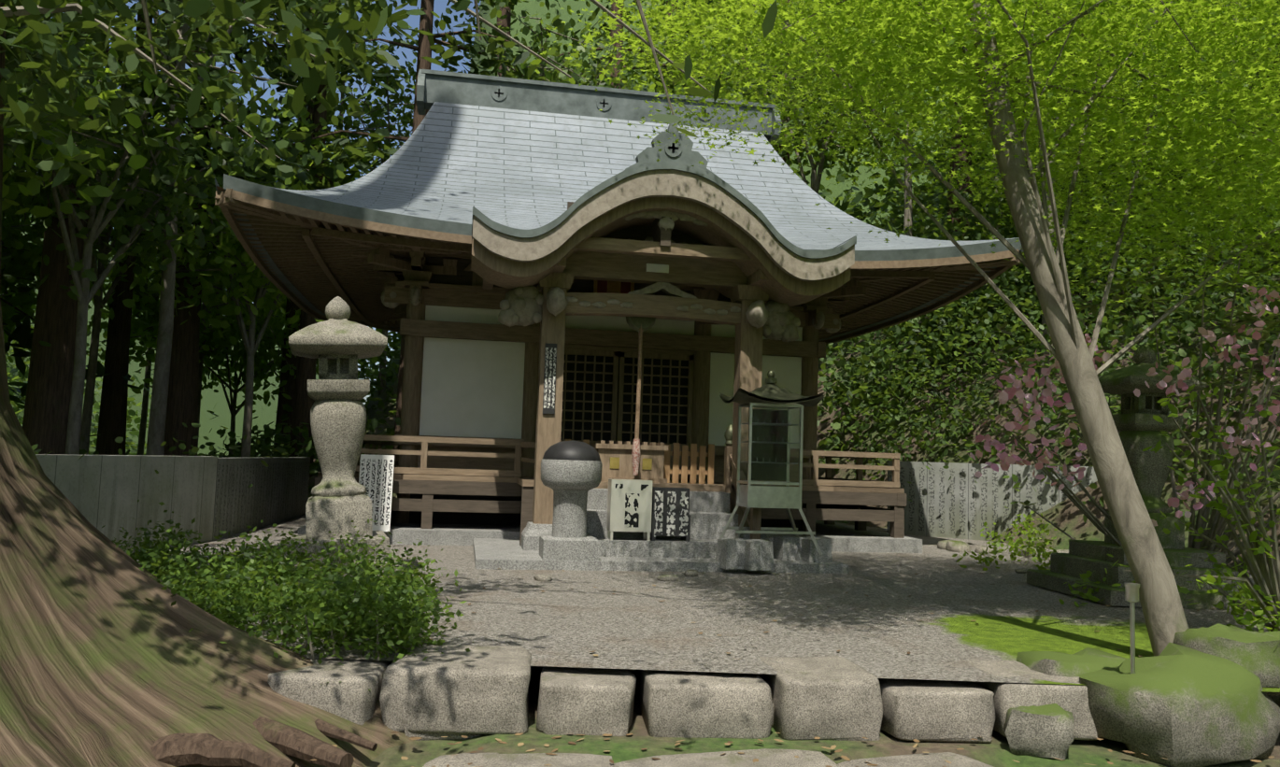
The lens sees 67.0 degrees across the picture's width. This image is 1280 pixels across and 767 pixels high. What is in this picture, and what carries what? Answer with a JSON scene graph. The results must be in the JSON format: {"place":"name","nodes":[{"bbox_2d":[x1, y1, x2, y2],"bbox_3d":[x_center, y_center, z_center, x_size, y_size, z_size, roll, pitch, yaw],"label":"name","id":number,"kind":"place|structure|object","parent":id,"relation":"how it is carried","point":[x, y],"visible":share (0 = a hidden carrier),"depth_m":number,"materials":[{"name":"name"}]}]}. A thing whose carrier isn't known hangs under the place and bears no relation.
{"place":"outdoors","nodes":[
{"label":"outdoors","id":0,"kind":"place"},
{"bbox_2d":[10,152,216,241],"bbox_3d":[-13.796,-10.193,19.643,11.612,27.305,10.400,3,-5,-10],"label":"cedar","id":1,"kind":"object","parent":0,"point":[122,206],"depth_m":21.03,"materials":[{"name":"green plant"}]},
{"bbox_2d":[358,454,394,531],"bbox_3d":[-3.401,1.406,12.425,0.420,0.980,0.031,3,-11,-10],"label":"notice board","id":2,"kind":"object","parent":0,"point":[376,478],"visible":0.71,"depth_m":12.43,"materials":[{"name":"white wood"}]},
{"bbox_2d":[496,0,587,83],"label":"cedar","id":3,"kind":"object","parent":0,"point":[506,22],"depth_m":34.75,"materials":[{"name":"green plant"}]},
{"bbox_2d":[542,342,556,413],"bbox_3d":[-1.074,-0.058,11.533,0.140,0.840,0.024,3,-5,-10],"label":"hanging sign","id":4,"kind":"object","parent":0,"point":[549,378],"visible":0.86,"depth_m":11.52,"materials":[{"name":"black wood"}]},
{"bbox_2d":[50,0,1062,404],"label":"sky","id":5,"kind":"structure","parent":0,"point":[439,6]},
{"bbox_2d":[597,280,630,293],"bbox_3d":[-0.390,-1.451,14.303,0.520,0.400,0.060,3,-5,-10],"label":"hall plaque","id":6,"kind":"object","parent":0,"point":[602,287],"visible":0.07,"depth_m":14.25,"materials":[{"name":"paint"}]},
{"bbox_2d":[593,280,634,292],"bbox_3d":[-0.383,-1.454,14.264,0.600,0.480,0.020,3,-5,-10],"label":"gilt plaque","id":7,"kind":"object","parent":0,"point":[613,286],"visible":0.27,"depth_m":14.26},
{"bbox_2d":[560,439,714,483],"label":"porch fences","id":8,"kind":"object","parent":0,"point":[702,454],"visible":0.56,"depth_m":12.82,"materials":[{"name":"brown wood"}]},
{"bbox_2d":[0,0,1279,766],"bbox_3d":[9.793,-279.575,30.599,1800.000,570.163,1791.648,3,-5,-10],"label":"ground","id":9,"kind":"structure","parent":0,"point":[1068,519],"depth_m":16.81,"materials":[{"name":"green plant"}]},
{"bbox_2d":[8,381,27,408],"bbox_3d":[-19.512,-11.231,23.584,11.842,30.535,12.446,3,-5,-10],"label":"foliage","id":10,"kind":"object","parent":9,"relation":"on","point":[12,397],"visible":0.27,"depth_m":28.07,"materials":[{"name":"green plant"}]},
{"bbox_2d":[0,292,37,371],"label":"understorey","id":11,"kind":"object","parent":9,"relation":"on","point":[9,358],"depth_m":29.78,"materials":[{"name":"green plant"}]},
{"bbox_2d":[0,256,37,327],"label":"foliage","id":12,"kind":"object","parent":9,"relation":"on","point":[15,301],"visible":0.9,"depth_m":20.23,"materials":[{"name":"green plant"}]},
{"bbox_2d":[0,203,139,351],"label":"understorey","id":13,"kind":"object","parent":9,"relation":"on","point":[30,255],"depth_m":22.51,"materials":[{"name":"green plant"}]},
{"bbox_2d":[0,164,139,319],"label":"understorey","id":14,"kind":"object","parent":9,"relation":"on","point":[9,267],"depth_m":21.99,"materials":[{"name":"green plant"}]},
{"bbox_2d":[0,32,141,396],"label":"cedar","id":15,"kind":"object","parent":9,"relation":"on","point":[21,334],"depth_m":21.99,"materials":[{"name":"brown wood"}]},
{"bbox_2d":[20,0,256,455],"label":"tree","id":16,"kind":"object","parent":9,"relation":"on","point":[112,417],"depth_m":25.05,"materials":[{"name":"brown wood"}]},
{"bbox_2d":[22,0,273,455],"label":"tree","id":17,"kind":"object","parent":9,"relation":"on","point":[46,413],"depth_m":17.53,"materials":[{"name":"brown plant"}]},
{"bbox_2d":[0,36,311,455],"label":"tree","id":18,"kind":"object","parent":9,"relation":"on","point":[88,403],"depth_m":21.51,"materials":[{"name":"green plant"}]},
{"bbox_2d":[15,69,339,455],"bbox_3d":[-16.713,-3.166,32.752,13.540,15.137,10.915,3,-5,-10],"label":"tree","id":19,"kind":"object","parent":9,"relation":"on","point":[142,428],"depth_m":32.75,"materials":[{"name":"plant"}]},
{"bbox_2d":[86,246,285,363],"bbox_3d":[-14.312,-0.476,31.515,8.650,9.421,7.987,3,-5,-10],"label":"understorey","id":20,"kind":"object","parent":9,"relation":"on","point":[149,308],"depth_m":29.78,"materials":[{"name":"green plant"}]},
{"bbox_2d":[0,2,415,766],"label":"tree trunk","id":21,"kind":"object","parent":9,"relation":"on","point":[108,657],"visible":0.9,"depth_m":4.87,"materials":[{"name":"brown wood"}]},
{"bbox_2d":[150,715,377,766],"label":"tree roots","id":22,"kind":"object","parent":21,"relation":"attached to","point":[189,749],"visible":0.62,"depth_m":4.53,"materials":[{"name":"brown wood"}]},
{"bbox_2d":[0,0,793,187],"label":"tree","id":23,"kind":"object","parent":21,"relation":"attached to","point":[44,35],"depth_m":4.16,"materials":[{"name":"green plant"}]},
{"bbox_2d":[106,62,319,447],"bbox_3d":[-13.559,-2.249,28.237,10.413,12.185,10.536,3,-5,-10],"label":"tree","id":24,"kind":"object","parent":9,"relation":"on","point":[201,354],"depth_m":28.39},
{"bbox_2d":[89,118,341,457],"bbox_3d":[-9.057,-1.110,22.007,7.208,8.660,8.438,3,-5,-10],"label":"tree","id":25,"kind":"object","parent":9,"relation":"on","point":[248,278],"depth_m":21.21,"materials":[{"name":"green plant"}]},
{"bbox_2d":[106,0,341,455],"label":"tree","id":26,"kind":"object","parent":9,"relation":"on","point":[182,401],"depth_m":21.81,"materials":[{"name":"green plant"}]},
{"bbox_2d":[85,284,400,455],"bbox_3d":[-12.201,0.198,29.707,9.718,7.436,9.976,3,-5,-10],"label":"understorey","id":27,"kind":"object","parent":9,"relation":"on","point":[263,356],"depth_m":28.77,"materials":[{"name":"green plant"}]},
{"bbox_2d":[95,0,412,455],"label":"tree","id":28,"kind":"object","parent":9,"relation":"on","point":[159,401],"depth_m":18.45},
{"bbox_2d":[185,0,373,477],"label":"tree","id":29,"kind":"object","parent":9,"relation":"on","point":[304,402],"depth_m":25.92,"materials":[{"name":"green plant"}]},
{"bbox_2d":[211,287,391,383],"bbox_3d":[-11.872,-0.968,32.622,8.086,9.700,7.865,3,-5,-10],"label":"understorey","id":30,"kind":"object","parent":9,"relation":"on","point":[284,309],"depth_m":32.47,"materials":[{"name":"green plant"}]},
{"bbox_2d":[268,0,395,462],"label":"cedar","id":31,"kind":"object","parent":9,"relation":"on","point":[348,109],"depth_m":57.65,"materials":[{"name":"plant"}]},
{"bbox_2d":[255,29,491,397],"bbox_3d":[-8.606,-5.857,33.000,9.765,12.940,10.684,3,-5,-10],"label":"tree","id":32,"kind":"object","parent":9,"relation":"on","point":[405,119],"depth_m":32.00,"materials":[{"name":"green plant"}]},
{"bbox_2d":[255,0,550,466],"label":"tree","id":33,"kind":"object","parent":9,"relation":"on","point":[491,46],"depth_m":25.10,"materials":[{"name":"green plant"}]},
{"bbox_2d":[350,0,731,92],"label":"hill tree","id":34,"kind":"object","parent":9,"relation":"on","point":[562,28],"depth_m":27.57,"materials":[{"name":"green plant"}]},
{"bbox_2d":[298,488,922,573],"bbox_3d":[-0.693,2.174,15.963,8.500,1.120,11.250,3,-5,-10],"label":"hall stonework","id":35,"kind":"object","parent":9,"relation":"on","point":[495,547],"visible":0.42,"depth_m":11.34,"materials":[{"name":"grey stone"}]},
{"bbox_2d":[539,459,602,560],"bbox_3d":[-0.767,1.370,10.613,0.680,1.070,0.680,3,-5,-10],"label":"stone pedestal","id":36,"kind":"object","parent":35,"relation":"on","point":[571,484],"visible":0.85,"depth_m":10.39,"materials":[{"name":"grey stone"}]},
{"bbox_2d":[542,440,600,461],"bbox_3d":[-0.747,0.757,10.662,0.650,0.260,0.650,3,-5,-10],"label":"domed cap","id":37,"kind":"object","parent":36,"relation":"on","point":[573,450],"visible":0.73,"depth_m":10.43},
{"bbox_2d":[314,201,906,545],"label":"hall","id":38,"kind":"structure","parent":35,"relation":"on","point":[472,388],"depth_m":13.97,"materials":[{"name":"brown wood"}]},
{"bbox_2d":[408,352,803,531],"bbox_3d":[-0.890,1.039,17.361,6.240,2.610,6.240,3,-5,-10],"label":"dark hall interior","id":39,"kind":"object","parent":38,"relation":"attached to","point":[475,519],"visible":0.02,"depth_m":14.54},
{"bbox_2d":[395,287,818,523],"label":"wooden pillars","id":40,"kind":"structure","parent":38,"relation":"attached to","point":[411,394],"depth_m":14.15,"materials":[{"name":"brown wood"}]},
{"bbox_2d":[317,231,904,526],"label":"wooden beams","id":41,"kind":"structure","parent":38,"relation":"attached to","point":[470,459],"depth_m":13.71,"materials":[{"name":"brown wood"}]},
{"bbox_2d":[380,210,841,342],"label":"wood carvings","id":42,"kind":"object","parent":41,"relation":"attached to","point":[521,305],"visible":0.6,"depth_m":11.73,"materials":[{"name":"brown wood"}]},
{"bbox_2d":[214,188,1022,344],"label":"eave rafters","id":43,"kind":"object","parent":41,"relation":"on","point":[319,265],"visible":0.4,"depth_m":13.98,"materials":[{"name":"brown wood"}]},
{"bbox_2d":[214,173,1023,341],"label":"roof eaves","id":44,"kind":"object","parent":43,"relation":"on","point":[253,189],"visible":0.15,"depth_m":11.94,"materials":[{"name":"brown wood"}]},
{"bbox_2d":[267,101,1017,250],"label":"main roof","id":45,"kind":"structure","parent":44,"relation":"on","point":[512,168],"depth_m":16.02,"materials":[{"name":"grey metal"}]},
{"bbox_2d":[416,69,782,144],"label":"roof ridge","id":46,"kind":"structure","parent":45,"relation":"on","point":[433,86],"depth_m":17.56,"materials":[{"name":"grey metal"}]},
{"bbox_2d":[491,85,711,120],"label":"roof crests","id":47,"kind":"object","parent":46,"relation":"attached to","point":[500,93],"visible":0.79,"depth_m":17.65,"materials":[{"name":"grey metal"}]},
{"bbox_2d":[625,316,655,331],"bbox_3d":[0.013,-0.850,12.233,0.400,0.390,0.100,3,-5,-10],"label":"gong","id":48,"kind":"object","parent":41,"relation":"hanging from","point":[635,322],"visible":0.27,"depth_m":12.19,"materials":[{"name":"brown metal"}]},
{"bbox_2d":[634,323,642,439],"bbox_3d":[-0.013,-0.080,12.145,0.064,1.550,0.064,3,-5,-10],"label":"bell rope","id":49,"kind":"object","parent":48,"relation":"hanging from","point":[638,396],"visible":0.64,"depth_m":12.12,"materials":[{"name":"beige fabric"}]},
{"bbox_2d":[631,439,639,475],"bbox_3d":[-0.049,0.916,12.061,0.110,0.450,0.110,3,-5,-10],"label":"bell rope","id":50,"kind":"object","parent":49,"relation":"attached to","point":[635,455],"visible":1,"depth_m":12.03,"materials":[{"name":"pink fabric"}]},
{"bbox_2d":[646,263,668,272],"bbox_3d":[0.218,-1.421,11.917,0.280,0.100,0.015,3,-5,-10],"label":"plaque","id":51,"kind":"object","parent":41,"relation":"attached to","point":[658,268],"visible":1,"depth_m":11.91,"materials":[{"name":"white paint"}]},
{"bbox_2d":[560,348,694,481],"bbox_3d":[-0.342,0.468,14.446,2.294,1.900,0.060,3,-5,-10],"label":"lattice door","id":52,"kind":"structure","parent":38,"relation":"attached to","point":[619,373],"depth_m":14.48,"materials":[{"name":"brown wood"}]},
{"bbox_2d":[606,479,652,540],"bbox_3d":[-0.123,1.439,11.031,0.470,0.680,0.260,3,-5,-10],"label":"sign board","id":53,"kind":"object","parent":35,"relation":"on","point":[629,504],"visible":1,"depth_m":10.91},
{"bbox_2d":[590,440,668,483],"bbox_3d":[-0.157,1.017,12.554,0.930,0.520,0.580,3,-5,-10],"label":"offering box","id":54,"kind":"object","parent":35,"relation":"on","point":[621,450],"visible":0.83,"depth_m":12.30,"materials":[{"name":"brown wood"}]},
{"bbox_2d":[609,457,652,469],"bbox_3d":[-0.117,1.018,12.300,0.540,0.140,0.012,3,-5,-10],"label":"offering box crest","id":55,"kind":"object","parent":54,"relation":"attached to","point":[647,464],"visible":1,"depth_m":12.32,"materials":[{"name":"gold metal"}]},
{"bbox_2d":[649,486,690,541],"bbox_3d":[0.335,1.502,11.130,0.440,0.600,0.280,3,-5,-10],"label":"sign board","id":56,"kind":"object","parent":35,"relation":"on","point":[670,514],"visible":0.81,"depth_m":11.01,"materials":[{"name":"wood"}]},
{"bbox_2d":[3,0,1279,537],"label":"hillside shrubs","id":57,"kind":"object","parent":9,"relation":"on","point":[838,202],"visible":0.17,"depth_m":19.43,"materials":[{"name":"green plant"}]},
{"bbox_2d":[489,0,805,110],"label":"cedar","id":58,"kind":"object","parent":9,"relation":"on","point":[615,7],"depth_m":31.35,"materials":[{"name":"green plant"}]},
{"bbox_2d":[506,4,835,191],"bbox_3d":[0.919,-3.805,27.960,10.412,11.281,10.988,3,-5,-10],"label":"hill tree","id":59,"kind":"object","parent":9,"relation":"on","point":[580,49],"depth_m":25.37,"materials":[{"name":"green plant"}]},
{"bbox_2d":[267,644,1118,742],"bbox_3d":[0.687,1.812,5.628,5.486,0.409,0.709,2,-5,-5],"label":"stone block border","id":60,"kind":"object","parent":9,"relation":"on","point":[459,689],"visible":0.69,"depth_m":5.30,"materials":[{"name":"grey stone"}]},
{"bbox_2d":[643,0,746,58],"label":"cedar","id":61,"kind":"object","parent":9,"relation":"on","point":[684,4],"depth_m":56.61,"materials":[{"name":"green plant"}]},
{"bbox_2d":[401,703,993,766],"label":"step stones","id":62,"kind":"object","parent":9,"relation":"on","point":[775,758],"visible":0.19,"depth_m":4.83,"materials":[{"name":"grey stone"}]},
{"bbox_2d":[570,0,833,144],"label":"hill tree","id":63,"kind":"object","parent":9,"relation":"on","point":[624,80],"depth_m":32.79,"materials":[{"name":"green plant"}]},
{"bbox_2d":[719,402,822,554],"bbox_3d":[1.474,1.080,11.063,1.077,1.676,0.678,3,-5,-10],"label":"candle cabinet frame","id":64,"kind":"object","parent":9,"relation":"on","point":[787,496],"visible":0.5,"depth_m":10.85,"materials":[{"name":"green metal"}]},
{"bbox_2d":[739,406,800,482],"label":"glass panes","id":65,"kind":"structure","parent":64,"relation":"in","point":[775,446],"depth_m":10.88,"materials":[{"name":"clear glass"}]},
{"bbox_2d":[719,369,824,407],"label":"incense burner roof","id":66,"kind":"structure","parent":64,"relation":"on","point":[770,391],"depth_m":10.93,"materials":[{"name":"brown metal"}]},
{"bbox_2d":[715,535,832,570],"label":"anchor blocks","id":67,"kind":"structure","parent":9,"relation":"on","point":[751,554],"depth_m":10.51,"materials":[{"name":"stone"}]},
{"bbox_2d":[668,0,881,166],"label":"cedar","id":68,"kind":"object","parent":9,"relation":"on","point":[687,32],"depth_m":31.14,"materials":[{"name":"green plant"}]},
{"bbox_2d":[690,9,961,205],"bbox_3d":[5.549,-5.589,27.575,8.931,11.253,10.089,3,-5,-10],"label":"hill tree","id":69,"kind":"object","parent":9,"relation":"on","point":[890,183],"depth_m":28.03,"materials":[{"name":"green plant"}]},
{"bbox_2d":[746,0,1061,367],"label":"hill tree","id":70,"kind":"object","parent":9,"relation":"on","point":[908,213],"depth_m":24.31,"materials":[{"name":"green plant"}]},
{"bbox_2d":[944,24,972,236],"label":"cedar","id":71,"kind":"object","parent":9,"relation":"on","point":[954,166],"depth_m":28.74,"materials":[{"name":"green plant"}]},
{"bbox_2d":[990,137,1001,238],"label":"hill tree","id":72,"kind":"object","parent":9,"relation":"on","point":[998,225],"visible":0.02,"depth_m":26.91,"materials":[{"name":"green plant"}]},
{"bbox_2d":[853,0,1249,374],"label":"hill tree","id":73,"kind":"object","parent":9,"relation":"on","point":[1075,75],"depth_m":19.22,"materials":[{"name":"green plant"}]},
{"bbox_2d":[967,238,1279,571],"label":"flowering shrub","id":74,"kind":"object","parent":9,"relation":"on","point":[1006,394],"depth_m":8.53,"materials":[{"name":"pink plant"}]},
{"bbox_2d":[1146,4,1215,216],"bbox_3d":[11.970,-10.113,21.633,10.834,12.939,11.975,3,-5,-10],"label":"hill tree","id":75,"kind":"object","parent":9,"relation":"on","point":[1151,11],"depth_m":22.27,"materials":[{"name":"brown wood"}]},
{"bbox_2d":[1105,370,1279,631],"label":"shrub","id":76,"kind":"object","parent":9,"relation":"on","point":[1265,574],"depth_m":7.31,"materials":[{"name":"green plant"}]},
{"bbox_2d":[1228,1,1240,63],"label":"hill tree","id":77,"kind":"object","parent":9,"relation":"on","point":[1236,21],"depth_m":25.11,"materials":[{"name":"green plant"}]},
{"bbox_2d":[560,423,732,446],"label":"stair finials","id":78,"kind":"object","parent":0,"point":[728,434],"visible":0.44,"depth_m":12.30,"materials":[{"name":"brown wood"}]},
{"bbox_2d":[470,197,850,306],"bbox_3d":[0.250,-1.655,11.683,4.480,1.127,0.900,3,-5,-10],"label":"karahafu inner board","id":79,"kind":"object","parent":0,"point":[779,285],"visible":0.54,"depth_m":11.40,"materials":[{"name":"brown wood"}]},
{"bbox_2d":[472,169,854,281],"bbox_3d":[0.353,-1.881,11.168,4.480,1.182,0.080,3,-5,-10],"label":"curved bargeboard","id":80,"kind":"object","parent":79,"relation":"attached to","point":[699,190],"visible":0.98,"depth_m":11.15,"materials":[{"name":"beige wood"}]},
{"bbox_2d":[471,161,856,258],"bbox_3d":[0.230,-2.001,11.887,4.500,1.016,1.582,3,-5,-10],"label":"roof edge","id":81,"kind":"object","parent":80,"relation":"on","point":[649,166],"visible":0.71,"depth_m":11.14,"materials":[{"name":"grey metal"}]},
{"bbox_2d":[625,122,717,176],"bbox_3d":[0.211,-2.641,12.161,1.240,0.790,1.930,3,-5,-10],"label":"gable ornament","id":82,"kind":"object","parent":81,"relation":"on","point":[688,155],"visible":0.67,"depth_m":11.22,"materials":[{"name":"grey metal"}]},
{"bbox_2d":[664,139,682,156],"bbox_3d":[0.384,-2.726,11.210,0.210,0.205,0.024,3,-5,-10],"label":"roof crest emblem","id":83,"kind":"object","parent":82,"relation":"attached to","point":[672,149],"visible":1,"depth_m":11.20,"materials":[{"name":"grey metal"}]},
{"bbox_2d":[559,0,764,94],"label":"cedar","id":84,"kind":"object","parent":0,"point":[592,17],"depth_m":39.51,"materials":[{"name":"green plant"}]},
{"bbox_2d":[136,514,1279,692],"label":"gravel ground","id":85,"kind":"structure","parent":0,"point":[881,630],"depth_m":7.66,"materials":[{"name":"grey gravel"}]},
{"bbox_2d":[1,0,218,220],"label":"tree","id":86,"kind":"object","parent":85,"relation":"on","point":[32,188],"depth_m":13.69,"materials":[{"name":"green plant"}]},
{"bbox_2d":[35,454,217,554],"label":"plain wall","id":87,"kind":"structure","parent":85,"relation":"on","point":[100,491],"depth_m":10.41,"materials":[{"name":"grey concrete"}]},
{"bbox_2d":[0,0,368,455],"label":"tree","id":88,"kind":"object","parent":85,"relation":"on","point":[151,141],"depth_m":16.20,"materials":[{"name":"green plant"}]},
{"bbox_2d":[212,456,310,540],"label":"wall","id":89,"kind":"structure","parent":85,"relation":"on","point":[277,491],"depth_m":14.28,"materials":[{"name":"grey concrete"}]},
{"bbox_2d":[180,91,371,262],"bbox_3d":[-9.681,-2.181,27.483,8.866,10.346,9.066,3,-5,-10],"label":"understorey","id":90,"kind":"object","parent":85,"relation":"on","point":[286,126],"depth_m":25.59,"materials":[{"name":"green plant"}]},
{"bbox_2d":[101,499,470,665],"bbox_3d":[-2.633,1.285,7.098,2.658,0.790,4.535,4,-5,-27],"label":"groundcover","id":91,"kind":"object","parent":85,"relation":"on","point":[225,584],"visible":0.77,"depth_m":5.95,"materials":[{"name":"green plant"}]},
{"bbox_2d":[158,549,419,660],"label":"shrub stems","id":92,"kind":"object","parent":85,"relation":"on","point":[311,647],"visible":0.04,"depth_m":5.55,"materials":[{"name":"green plant"}]},
{"bbox_2d":[208,0,417,457],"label":"tree","id":93,"kind":"object","parent":85,"relation":"on","point":[366,16],"depth_m":29.95,"materials":[{"name":"green plant"}]},
{"bbox_2d":[275,530,402,585],"bbox_3d":[-2.771,1.622,8.925,1.070,0.482,1.062,3,-5,-18],"label":"lantern base","id":94,"kind":"object","parent":85,"relation":"on","point":[375,541],"visible":0.29,"depth_m":8.57,"materials":[{"name":"grey stone"}]},
{"bbox_2d":[288,296,387,540],"bbox_3d":[-2.850,0.301,9.008,0.845,2.251,0.844,3,-5,-18],"label":"stone lantern","id":95,"kind":"object","parent":94,"relation":"on","point":[337,344],"visible":1,"depth_m":8.78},
{"bbox_2d":[310,568,1274,766],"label":"fallen leaves","id":96,"kind":"object","parent":85,"relation":"on","point":[727,744],"visible":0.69,"depth_m":5.09,"materials":[{"name":"brown plant"}]},
{"bbox_2d":[533,540,1068,582],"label":"loose stones","id":97,"kind":"object","parent":85,"relation":"on","point":[955,546],"visible":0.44,"depth_m":13.61,"materials":[{"name":"stone"}]},
{"bbox_2d":[886,460,1097,540],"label":"wall","id":98,"kind":"structure","parent":85,"relation":"on","point":[960,504],"depth_m":16.80,"materials":[{"name":"grey stone"}]},
{"bbox_2d":[952,510,1279,632],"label":"plants","id":99,"kind":"object","parent":85,"relation":"on","point":[1247,594],"visible":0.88,"depth_m":9.12,"materials":[{"name":"green plant"}]},
{"bbox_2d":[1002,623,1279,766],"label":"mossy boulders","id":100,"kind":"object","parent":85,"relation":"on","point":[1193,698],"visible":0.9,"depth_m":5.26,"materials":[{"name":"stone"}]},
{"bbox_2d":[1123,583,1139,673],"bbox_3d":[2.746,1.460,5.392,0.080,0.690,0.076,3,-5,-10],"label":"solar stake light","id":101,"kind":"object","parent":100,"relation":"on","point":[1131,593],"visible":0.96,"depth_m":5.39,"materials":[{"name":"metal"}]},
{"bbox_2d":[1026,540,1262,610],"bbox_3d":[4.988,1.863,9.586,1.761,0.524,1.758,3,-5,-10],"label":"stone base","id":102,"kind":"object","parent":85,"relation":"on","point":[1081,557],"visible":0.67,"depth_m":9.12,"materials":[{"name":"grey stone"}]},
{"bbox_2d":[1098,342,1206,549],"bbox_3d":[5.063,0.605,9.693,0.841,2.033,0.840,3,-5,-10],"label":"stone lantern","id":103,"kind":"object","parent":102,"relation":"on","point":[1138,426],"visible":0.6,"depth_m":9.50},
{"bbox_2d":[714,287,730,298],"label":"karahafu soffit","id":104,"kind":"structure","parent":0,"point":[724,291],"depth_m":14.23,"materials":[{"name":"brown wood"}]},
{"bbox_2d":[539,0,1279,656],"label":"maple","id":105,"kind":"object","parent":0,"point":[879,37],"depth_m":6.72,"materials":[{"name":"green plant"}]}
]}

